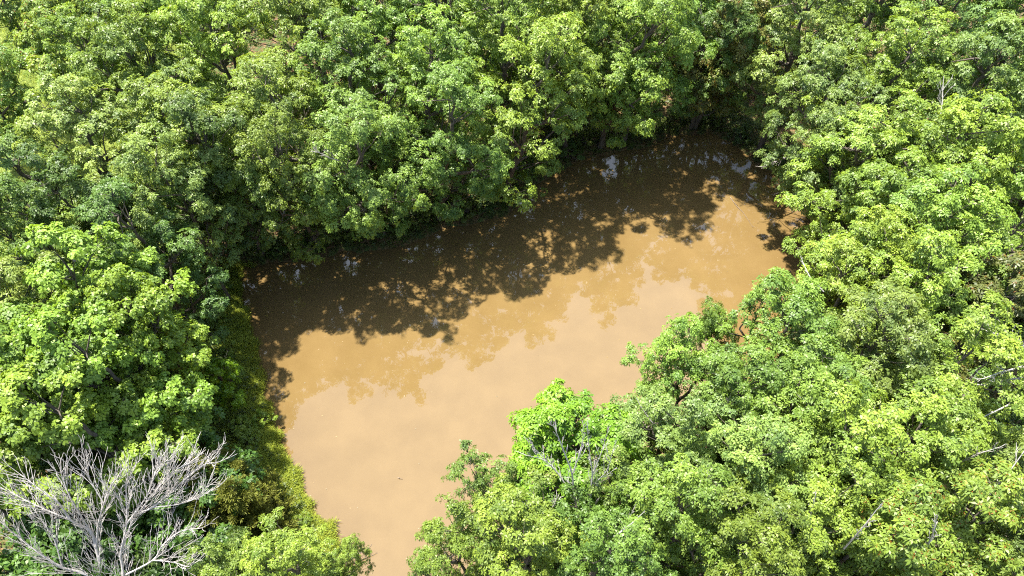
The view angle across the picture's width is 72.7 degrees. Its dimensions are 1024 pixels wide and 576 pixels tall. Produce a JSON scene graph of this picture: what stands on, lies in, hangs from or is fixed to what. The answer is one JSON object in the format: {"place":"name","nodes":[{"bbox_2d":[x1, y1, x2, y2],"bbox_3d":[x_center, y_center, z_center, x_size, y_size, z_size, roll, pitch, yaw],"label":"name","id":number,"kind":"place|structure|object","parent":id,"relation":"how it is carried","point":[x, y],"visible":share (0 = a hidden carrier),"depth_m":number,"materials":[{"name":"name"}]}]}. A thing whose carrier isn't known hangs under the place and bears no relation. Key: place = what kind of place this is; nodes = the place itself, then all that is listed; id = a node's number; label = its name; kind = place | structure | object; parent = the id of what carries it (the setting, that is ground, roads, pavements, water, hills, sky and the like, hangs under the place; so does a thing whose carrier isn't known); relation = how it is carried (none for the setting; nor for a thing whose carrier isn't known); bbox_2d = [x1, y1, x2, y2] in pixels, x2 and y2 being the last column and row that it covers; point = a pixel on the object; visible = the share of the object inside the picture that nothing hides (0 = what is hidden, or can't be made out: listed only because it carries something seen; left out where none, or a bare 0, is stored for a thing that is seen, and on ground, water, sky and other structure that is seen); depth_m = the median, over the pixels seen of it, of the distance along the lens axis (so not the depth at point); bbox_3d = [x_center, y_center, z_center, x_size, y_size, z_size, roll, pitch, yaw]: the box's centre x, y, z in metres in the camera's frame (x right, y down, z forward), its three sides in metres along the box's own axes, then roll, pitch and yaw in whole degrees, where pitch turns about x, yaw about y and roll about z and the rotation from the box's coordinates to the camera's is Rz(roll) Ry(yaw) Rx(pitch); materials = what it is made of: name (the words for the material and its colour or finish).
{"place":"outdoors","nodes":[
{"label":"outdoors","id":0,"kind":"place"},
{"bbox_2d":[0,0,198,323],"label":"meadow grass","id":1,"kind":"structure","parent":0,"point":[33,85],"depth_m":44.11,"materials":[{"name":"green plant"}]},
{"bbox_2d":[0,0,1023,575],"bbox_3d":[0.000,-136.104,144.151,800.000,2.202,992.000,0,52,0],"label":"ground","id":2,"kind":"structure","parent":0,"point":[476,218],"depth_m":44.55,"materials":[{"name":"brown soil"}]},
{"bbox_2d":[0,41,47,155],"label":"oak tree","id":3,"kind":"object","parent":2,"relation":"on","point":[10,101],"visible":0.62,"depth_m":37.55,"materials":[{"name":"green plant"}]},
{"bbox_2d":[0,0,75,98],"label":"oak tree","id":4,"kind":"object","parent":2,"relation":"on","point":[9,10],"visible":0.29,"depth_m":40.42,"materials":[{"name":"green plant"}]},
{"bbox_2d":[0,242,82,336],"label":"oak tree","id":5,"kind":"object","parent":2,"relation":"on","point":[9,280],"visible":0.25,"depth_m":26.13,"materials":[{"name":"green plant"}]},
{"bbox_2d":[0,172,92,306],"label":"oak tree","id":6,"kind":"object","parent":2,"relation":"on","point":[8,187],"visible":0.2,"depth_m":27.95,"materials":[{"name":"green plant"}]},
{"bbox_2d":[0,358,92,522],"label":"maple tree","id":7,"kind":"object","parent":2,"relation":"on","point":[6,451],"visible":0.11,"depth_m":24.56,"materials":[{"name":"green plant"}]},
{"bbox_2d":[0,539,93,575],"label":"maple sapling","id":8,"kind":"object","parent":2,"relation":"on","point":[6,559],"visible":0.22,"depth_m":24.11,"materials":[{"name":"green plant"}]},
{"bbox_2d":[0,447,110,547],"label":"maple sapling","id":9,"kind":"object","parent":2,"relation":"on","point":[23,534],"visible":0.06,"depth_m":24.76,"materials":[{"name":"green plant"}]},
{"bbox_2d":[0,297,115,452],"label":"maple tree","id":10,"kind":"object","parent":2,"relation":"on","point":[12,350],"visible":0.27,"depth_m":24.00,"materials":[{"name":"green plant"}]},
{"bbox_2d":[0,116,121,270],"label":"oak tree","id":11,"kind":"object","parent":2,"relation":"on","point":[6,150],"visible":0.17,"depth_m":30.61,"materials":[{"name":"green plant"}]},
{"bbox_2d":[1,504,130,575],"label":"maple sapling","id":12,"kind":"object","parent":2,"relation":"on","point":[60,532],"visible":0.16,"depth_m":24.18,"materials":[{"name":"green plant"}]},
{"bbox_2d":[5,138,160,300],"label":"oak tree","id":13,"kind":"object","parent":2,"relation":"on","point":[50,169],"visible":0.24,"depth_m":28.32,"materials":[{"name":"green plant"}]},
{"bbox_2d":[8,0,160,119],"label":"oak tree","id":14,"kind":"object","parent":2,"relation":"on","point":[37,9],"visible":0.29,"depth_m":35.74,"materials":[{"name":"green plant"}]},
{"bbox_2d":[33,1,157,183],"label":"oak tree","id":15,"kind":"object","parent":2,"relation":"on","point":[66,46],"visible":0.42,"depth_m":34.19,"materials":[{"name":"green plant"}]},
{"bbox_2d":[0,354,202,521],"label":"maple tree","id":16,"kind":"object","parent":2,"relation":"on","point":[12,397],"visible":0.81,"depth_m":23.54,"materials":[{"name":"green plant"}]},
{"bbox_2d":[14,221,198,389],"bbox_3d":[-16.260,2.119,28.623,6.008,11.888,6.869,14,53,11],"label":"maple tree","id":17,"kind":"object","parent":2,"relation":"on","point":[74,278],"visible":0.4,"depth_m":25.95,"materials":[{"name":"green plant"}]},
{"bbox_2d":[11,70,202,263],"bbox_3d":[-19.077,-5.093,33.901,6.685,12.554,7.435,17,54,13],"label":"oak tree","id":18,"kind":"object","parent":2,"relation":"on","point":[55,114],"visible":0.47,"depth_m":30.16,"materials":[{"name":"green plant"}]},
{"bbox_2d":[9,296,219,454],"bbox_3d":[-14.528,4.126,27.047,6.320,11.888,5.527,-11,53,-8],"label":"maple tree","id":19,"kind":"object","parent":2,"relation":"on","point":[94,367],"visible":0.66,"depth_m":24.71,"materials":[{"name":"green plant"}]},
{"bbox_2d":[49,500,185,575],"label":"maple sapling","id":20,"kind":"object","parent":2,"relation":"on","point":[75,546],"visible":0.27,"depth_m":24.23,"materials":[{"name":"green plant"}]},
{"bbox_2d":[0,430,235,575],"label":"dead tree","id":21,"kind":"object","parent":2,"relation":"on","point":[95,545],"visible":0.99,"depth_m":22.15,"materials":[{"name":"grey wood"}]},
{"bbox_2d":[65,0,218,185],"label":"oak tree","id":22,"kind":"object","parent":2,"relation":"on","point":[135,32],"visible":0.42,"depth_m":32.81,"materials":[{"name":"green plant"}]},
{"bbox_2d":[70,175,230,346],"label":"oak tree","id":23,"kind":"object","parent":2,"relation":"on","point":[117,188],"visible":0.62,"depth_m":29.73,"materials":[{"name":"green plant"}]},
{"bbox_2d":[83,262,220,383],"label":"maple tree","id":24,"kind":"object","parent":2,"relation":"on","point":[113,281],"visible":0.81,"depth_m":25.95,"materials":[{"name":"green plant"}]},
{"bbox_2d":[111,343,199,444],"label":"maple tree","id":25,"kind":"object","parent":2,"relation":"on","point":[142,376],"visible":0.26,"depth_m":26.03,"materials":[{"name":"green plant"}]},
{"bbox_2d":[89,0,222,108],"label":"oak tree","id":26,"kind":"object","parent":2,"relation":"on","point":[159,4],"visible":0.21,"depth_m":37.24,"materials":[{"name":"green plant"}]},
{"bbox_2d":[119,486,222,575],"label":"maple sapling","id":27,"kind":"object","parent":2,"relation":"on","point":[179,511],"visible":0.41,"depth_m":25.18,"materials":[{"name":"green plant"}]},
{"bbox_2d":[107,118,251,298],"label":"oak tree","id":28,"kind":"object","parent":2,"relation":"on","point":[189,184],"visible":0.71,"depth_m":30.17,"materials":[{"name":"green plant"}]},
{"bbox_2d":[102,59,272,252],"bbox_3d":[-14.906,-5.779,34.869,7.082,12.220,6.907,37,61,25],"label":"oak tree","id":29,"kind":"object","parent":2,"relation":"on","point":[164,88],"visible":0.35,"depth_m":30.86,"materials":[{"name":"green plant"}]},
{"bbox_2d":[146,399,244,487],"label":"maple sapling","id":30,"kind":"object","parent":2,"relation":"on","point":[213,440],"visible":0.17,"depth_m":28.11,"materials":[{"name":"green plant"}]},
{"bbox_2d":[173,449,265,549],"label":"maple sapling","id":31,"kind":"object","parent":2,"relation":"on","point":[223,470],"visible":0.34,"depth_m":26.71,"materials":[{"name":"green plant"}]},
{"bbox_2d":[149,0,290,174],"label":"oak tree","id":32,"kind":"object","parent":2,"relation":"on","point":[205,14],"visible":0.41,"depth_m":34.55,"materials":[{"name":"green plant"}]},
{"bbox_2d":[147,87,293,256],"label":"oak tree","id":33,"kind":"object","parent":2,"relation":"on","point":[210,133],"visible":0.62,"depth_m":31.10,"materials":[{"name":"green plant"}]},
{"bbox_2d":[198,357,247,411],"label":"vine covered tree","id":34,"kind":"object","parent":2,"relation":"on","point":[216,373],"visible":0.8,"depth_m":31.23,"materials":[{"name":"green plant"}]},
{"bbox_2d":[174,525,286,575],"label":"oak tree","id":35,"kind":"object","parent":2,"relation":"on","point":[210,550],"visible":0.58,"depth_m":21.80,"materials":[{"name":"green plant"}]},
{"bbox_2d":[211,475,300,547],"bbox_3d":[-10.494,8.962,27.519,3.608,5.409,3.698,0,50,-2],"label":"bush","id":36,"kind":"object","parent":2,"relation":"on","point":[227,494],"visible":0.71,"depth_m":26.69,"materials":[{"name":"green plant"}]},
{"bbox_2d":[182,254,341,575],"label":"bank grass","id":37,"kind":"structure","parent":2,"relation":"on","point":[243,339],"depth_m":32.96,"materials":[{"name":"green plant"}]},
{"bbox_2d":[218,51,353,247],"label":"oak tree","id":38,"kind":"object","parent":2,"relation":"on","point":[306,83],"visible":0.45,"depth_m":31.84,"materials":[{"name":"green plant"}]},
{"bbox_2d":[232,96,340,264],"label":"oak tree","id":39,"kind":"object","parent":2,"relation":"on","point":[261,141],"visible":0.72,"depth_m":31.53,"materials":[{"name":"green plant"}]},
{"bbox_2d":[231,506,351,575],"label":"oak tree","id":40,"kind":"object","parent":2,"relation":"on","point":[259,550],"visible":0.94,"depth_m":21.86,"materials":[{"name":"green plant"}]},
{"bbox_2d":[224,0,371,145],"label":"oak tree","id":41,"kind":"object","parent":2,"relation":"on","point":[292,6],"visible":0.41,"depth_m":35.00,"materials":[{"name":"green plant"}]},
{"bbox_2d":[319,532,375,575],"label":"oak tree","id":42,"kind":"object","parent":2,"relation":"on","point":[352,550],"visible":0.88,"depth_m":23.64,"materials":[{"name":"green plant"}]},
{"bbox_2d":[288,7,437,214],"bbox_3d":[-7.691,-8.292,36.124,7.435,13.077,6.685,-29,57,-21],"label":"oak tree","id":43,"kind":"object","parent":2,"relation":"on","point":[326,50],"visible":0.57,"depth_m":32.48,"materials":[{"name":"green plant"}]},
{"bbox_2d":[297,82,431,241],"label":"oak tree","id":44,"kind":"object","parent":2,"relation":"on","point":[372,200],"visible":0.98,"depth_m":31.84,"materials":[{"name":"green plant"}]},
{"bbox_2d":[319,0,449,140],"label":"oak tree","id":45,"kind":"object","parent":2,"relation":"on","point":[376,21],"visible":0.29,"depth_m":36.34,"materials":[{"name":"green plant"}]},
{"bbox_2d":[353,3,506,199],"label":"oak tree","id":46,"kind":"object","parent":2,"relation":"on","point":[416,71],"visible":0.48,"depth_m":33.25,"materials":[{"name":"green plant"}]},
{"bbox_2d":[375,60,514,221],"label":"oak tree","id":47,"kind":"object","parent":2,"relation":"on","point":[461,145],"visible":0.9,"depth_m":33.28,"materials":[{"name":"green plant"}]},
{"bbox_2d":[393,0,509,132],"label":"oak tree","id":48,"kind":"object","parent":2,"relation":"on","point":[418,6],"visible":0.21,"depth_m":37.27,"materials":[{"name":"green plant"}]},
{"bbox_2d":[406,492,517,575],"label":"oak tree","id":49,"kind":"object","parent":2,"relation":"on","point":[424,565],"visible":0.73,"depth_m":20.30,"materials":[{"name":"green plant"}]},
{"bbox_2d":[440,440,549,575],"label":"oak tree","id":50,"kind":"object","parent":2,"relation":"on","point":[478,477],"visible":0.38,"depth_m":22.07,"materials":[{"name":"green plant"}]},
{"bbox_2d":[242,118,759,275],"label":"bank grass","id":51,"kind":"structure","parent":2,"relation":"on","point":[286,256],"depth_m":41.48,"materials":[{"name":"green plant"}]},
{"bbox_2d":[425,0,584,153],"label":"oak tree","id":52,"kind":"object","parent":2,"relation":"on","point":[479,22],"visible":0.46,"depth_m":34.98,"materials":[{"name":"green plant"}]},
{"bbox_2d":[0,0,1020,571],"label":"undergrowth","id":53,"kind":"object","parent":2,"relation":"on","point":[582,146],"visible":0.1,"depth_m":41.24,"materials":[{"name":"green plant"}]},
{"bbox_2d":[447,0,582,113],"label":"oak tree","id":54,"kind":"object","parent":2,"relation":"on","point":[526,14],"visible":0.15,"depth_m":38.48,"materials":[{"name":"green plant"}]},
{"bbox_2d":[450,463,599,575],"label":"oak tree","id":55,"kind":"object","parent":2,"relation":"on","point":[504,505],"visible":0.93,"depth_m":19.73,"materials":[{"name":"green plant"}]},
{"bbox_2d":[461,10,598,213],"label":"oak tree","id":56,"kind":"object","parent":2,"relation":"on","point":[524,52],"visible":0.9,"depth_m":34.31,"materials":[{"name":"green plant"}]},
{"bbox_2d":[514,418,617,523],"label":"dead tree","id":57,"kind":"object","parent":2,"relation":"on","point":[575,466],"visible":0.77,"depth_m":19.91,"materials":[{"name":"grey wood"}]},
{"bbox_2d":[500,378,654,575],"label":"hickory tree","id":58,"kind":"object","parent":2,"relation":"on","point":[562,409],"visible":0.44,"depth_m":22.14,"materials":[{"name":"green plant"}]},
{"bbox_2d":[516,0,646,157],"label":"oak tree","id":59,"kind":"object","parent":2,"relation":"on","point":[567,6],"visible":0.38,"depth_m":36.45,"materials":[{"name":"green plant"}]},
{"bbox_2d":[557,443,657,565],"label":"oak tree","id":60,"kind":"object","parent":2,"relation":"on","point":[603,482],"visible":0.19,"depth_m":21.14,"materials":[{"name":"green plant"}]},
{"bbox_2d":[536,482,679,575],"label":"oak tree","id":61,"kind":"object","parent":2,"relation":"on","point":[600,551],"visible":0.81,"depth_m":19.37,"materials":[{"name":"green plant"}]},
{"bbox_2d":[562,0,700,148],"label":"oak tree","id":62,"kind":"object","parent":2,"relation":"on","point":[654,17],"visible":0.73,"depth_m":35.86,"materials":[{"name":"green plant"}]},
{"bbox_2d":[570,0,718,141],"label":"oak tree","id":63,"kind":"object","parent":2,"relation":"on","point":[668,72],"visible":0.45,"depth_m":37.62,"materials":[{"name":"green plant"}]},
{"bbox_2d":[567,380,744,529],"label":"oak tree","id":64,"kind":"object","parent":2,"relation":"on","point":[666,435],"visible":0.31,"depth_m":21.54,"materials":[{"name":"green plant"}]},
{"bbox_2d":[569,452,755,575],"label":"oak tree","id":65,"kind":"object","parent":2,"relation":"on","point":[645,494],"visible":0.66,"depth_m":19.55,"materials":[{"name":"green plant"}]},
{"bbox_2d":[619,311,735,465],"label":"oak tree","id":66,"kind":"object","parent":2,"relation":"on","point":[665,340],"visible":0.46,"depth_m":24.20,"materials":[{"name":"green plant"}]},
{"bbox_2d":[678,295,744,395],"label":"oak tree","id":67,"kind":"object","parent":2,"relation":"on","point":[708,312],"visible":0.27,"depth_m":26.61,"materials":[{"name":"green plant"}]},
{"bbox_2d":[661,0,769,129],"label":"oak tree","id":68,"kind":"object","parent":2,"relation":"on","point":[730,35],"visible":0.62,"depth_m":37.60,"materials":[{"name":"green plant"}]},
{"bbox_2d":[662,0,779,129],"bbox_3d":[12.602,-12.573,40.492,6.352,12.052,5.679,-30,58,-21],"label":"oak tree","id":69,"kind":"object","parent":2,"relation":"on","point":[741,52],"visible":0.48,"depth_m":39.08,"materials":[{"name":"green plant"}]},
{"bbox_2d":[637,336,809,478],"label":"oak tree","id":70,"kind":"object","parent":2,"relation":"on","point":[724,377],"visible":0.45,"depth_m":22.49,"materials":[{"name":"green plant"}]},
{"bbox_2d":[642,390,816,570],"bbox_3d":[7.158,7.567,23.997,5.700,12.554,5.125,0,52,0],"label":"oak tree","id":71,"kind":"object","parent":2,"relation":"on","point":[735,443],"visible":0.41,"depth_m":20.18,"materials":[{"name":"green plant"}]},
{"bbox_2d":[653,466,820,575],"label":"oak tree","id":72,"kind":"object","parent":2,"relation":"on","point":[772,544],"visible":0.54,"depth_m":18.57,"materials":[{"name":"green plant"}]},
{"bbox_2d":[698,266,856,424],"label":"oak tree","id":73,"kind":"object","parent":2,"relation":"on","point":[799,304],"visible":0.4,"depth_m":24.39,"materials":[{"name":"green plant"}]},
{"bbox_2d":[708,0,874,151],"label":"oak tree","id":74,"kind":"object","parent":2,"relation":"on","point":[796,47],"visible":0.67,"depth_m":36.70,"materials":[{"name":"green plant"}]},
{"bbox_2d":[724,452,886,575],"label":"oak tree","id":75,"kind":"object","parent":2,"relation":"on","point":[823,544],"visible":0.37,"depth_m":19.16,"materials":[{"name":"green plant"}]},
{"bbox_2d":[724,332,886,509],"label":"oak tree","id":76,"kind":"object","parent":2,"relation":"on","point":[809,398],"visible":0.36,"depth_m":21.54,"materials":[{"name":"green plant"}]},
{"bbox_2d":[753,39,895,212],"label":"oak tree","id":77,"kind":"object","parent":2,"relation":"on","point":[807,76],"visible":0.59,"depth_m":33.84,"materials":[{"name":"green plant"}]},
{"bbox_2d":[737,354,917,575],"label":"oak tree","id":78,"kind":"object","parent":2,"relation":"on","point":[865,438],"visible":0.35,"depth_m":19.81,"materials":[{"name":"green plant"}]},
{"bbox_2d":[783,99,902,229],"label":"oak tree","id":79,"kind":"object","parent":2,"relation":"on","point":[830,109],"visible":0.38,"depth_m":32.82,"materials":[{"name":"green plant"}]},
{"bbox_2d":[767,203,936,352],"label":"oak tree","id":80,"kind":"object","parent":2,"relation":"on","point":[902,249],"visible":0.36,"depth_m":26.65,"materials":[{"name":"green plant"}]},
{"bbox_2d":[773,276,941,485],"bbox_3d":[12.145,4.217,26.898,5.756,12.220,5.902,21,55,15],"label":"oak tree","id":81,"kind":"object","parent":2,"relation":"on","point":[904,341],"visible":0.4,"depth_m":22.88,"materials":[{"name":"green plant"}]},
{"bbox_2d":[774,86,946,265],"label":"oak tree","id":82,"kind":"object","parent":2,"relation":"on","point":[857,138],"visible":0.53,"depth_m":31.68,"materials":[{"name":"green plant"}]},
{"bbox_2d":[782,145,963,305],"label":"oak tree","id":83,"kind":"object","parent":2,"relation":"on","point":[874,169],"visible":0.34,"depth_m":28.67,"materials":[{"name":"green plant"}]},
{"bbox_2d":[783,462,968,575],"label":"oak tree","id":84,"kind":"object","parent":2,"relation":"on","point":[911,520],"visible":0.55,"depth_m":18.61,"materials":[{"name":"green plant"}]},
{"bbox_2d":[801,0,951,124],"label":"oak tree","id":85,"kind":"object","parent":2,"relation":"on","point":[876,10],"visible":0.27,"depth_m":36.83,"materials":[{"name":"green plant"}]},
{"bbox_2d":[800,5,972,180],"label":"oak tree","id":86,"kind":"object","parent":2,"relation":"on","point":[885,63],"visible":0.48,"depth_m":32.97,"materials":[{"name":"green plant"}]},
{"bbox_2d":[804,367,992,575],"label":"oak tree","id":87,"kind":"object","parent":2,"relation":"on","point":[936,416],"visible":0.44,"depth_m":20.42,"materials":[{"name":"green plant"}]},
{"bbox_2d":[816,223,984,400],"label":"oak tree","id":88,"kind":"object","parent":2,"relation":"on","point":[934,244],"visible":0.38,"depth_m":24.85,"materials":[{"name":"green plant"}]},
{"bbox_2d":[815,159,1019,340],"bbox_3d":[16.920,-0.622,30.576,6.846,12.220,6.677,37,60,25],"label":"oak tree","id":89,"kind":"object","parent":2,"relation":"on","point":[960,201],"visible":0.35,"depth_m":26.20,"materials":[{"name":"green plant"}]},
{"bbox_2d":[833,289,1023,482],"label":"oak tree","id":90,"kind":"object","parent":2,"relation":"on","point":[1011,343],"visible":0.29,"depth_m":22.18,"materials":[{"name":"green plant"}]},
{"bbox_2d":[836,442,1023,575],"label":"oak tree","id":91,"kind":"object","parent":2,"relation":"on","point":[977,490],"visible":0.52,"depth_m":19.36,"materials":[{"name":"green plant"}]},
{"bbox_2d":[851,75,1023,257],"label":"oak tree","id":92,"kind":"object","parent":2,"relation":"on","point":[965,113],"visible":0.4,"depth_m":28.28,"materials":[{"name":"green plant"}]},
{"bbox_2d":[853,0,1022,124],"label":"oak tree","id":93,"kind":"object","parent":2,"relation":"on","point":[973,8],"visible":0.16,"depth_m":37.35,"materials":[{"name":"green plant"}]},
{"bbox_2d":[865,10,1023,175],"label":"oak tree","id":94,"kind":"object","parent":2,"relation":"on","point":[987,43],"visible":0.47,"depth_m":31.69,"materials":[{"name":"green plant"}]},
{"bbox_2d":[905,192,1023,358],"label":"oak tree","id":95,"kind":"object","parent":2,"relation":"on","point":[1008,245],"visible":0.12,"depth_m":26.76,"materials":[{"name":"green plant"}]},
{"bbox_2d":[907,245,1023,405],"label":"oak tree","id":96,"kind":"object","parent":2,"relation":"on","point":[983,282],"visible":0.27,"depth_m":26.04,"materials":[{"name":"green plant"}]},
{"bbox_2d":[912,412,1023,571],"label":"oak tree","id":97,"kind":"object","parent":2,"relation":"on","point":[1012,451],"visible":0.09,"depth_m":22.63,"materials":[{"name":"green plant"}]},
{"bbox_2d":[917,123,1023,295],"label":"oak tree","id":98,"kind":"object","parent":2,"relation":"on","point":[1016,185],"visible":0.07,"depth_m":29.37,"materials":[{"name":"green plant"}]},
{"bbox_2d":[931,0,1023,117],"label":"oak tree","id":99,"kind":"object","parent":2,"relation":"on","point":[980,23],"visible":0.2,"depth_m":36.47,"materials":[{"name":"green plant"}]},
{"bbox_2d":[937,500,1023,575],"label":"oak tree","id":100,"kind":"object","parent":2,"relation":"on","point":[1016,542],"visible":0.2,"depth_m":19.54,"materials":[{"name":"green plant"}]},
{"bbox_2d":[958,323,1023,479],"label":"oak tree","id":101,"kind":"object","parent":2,"relation":"on","point":[987,372],"visible":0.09,"depth_m":26.41,"materials":[{"name":"green plant"}]},
{"bbox_2d":[240,133,822,575],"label":"pond water","id":102,"kind":"structure","parent":0,"point":[446,335],"depth_m":37.01,"materials":[{"name":"brown liquid"}]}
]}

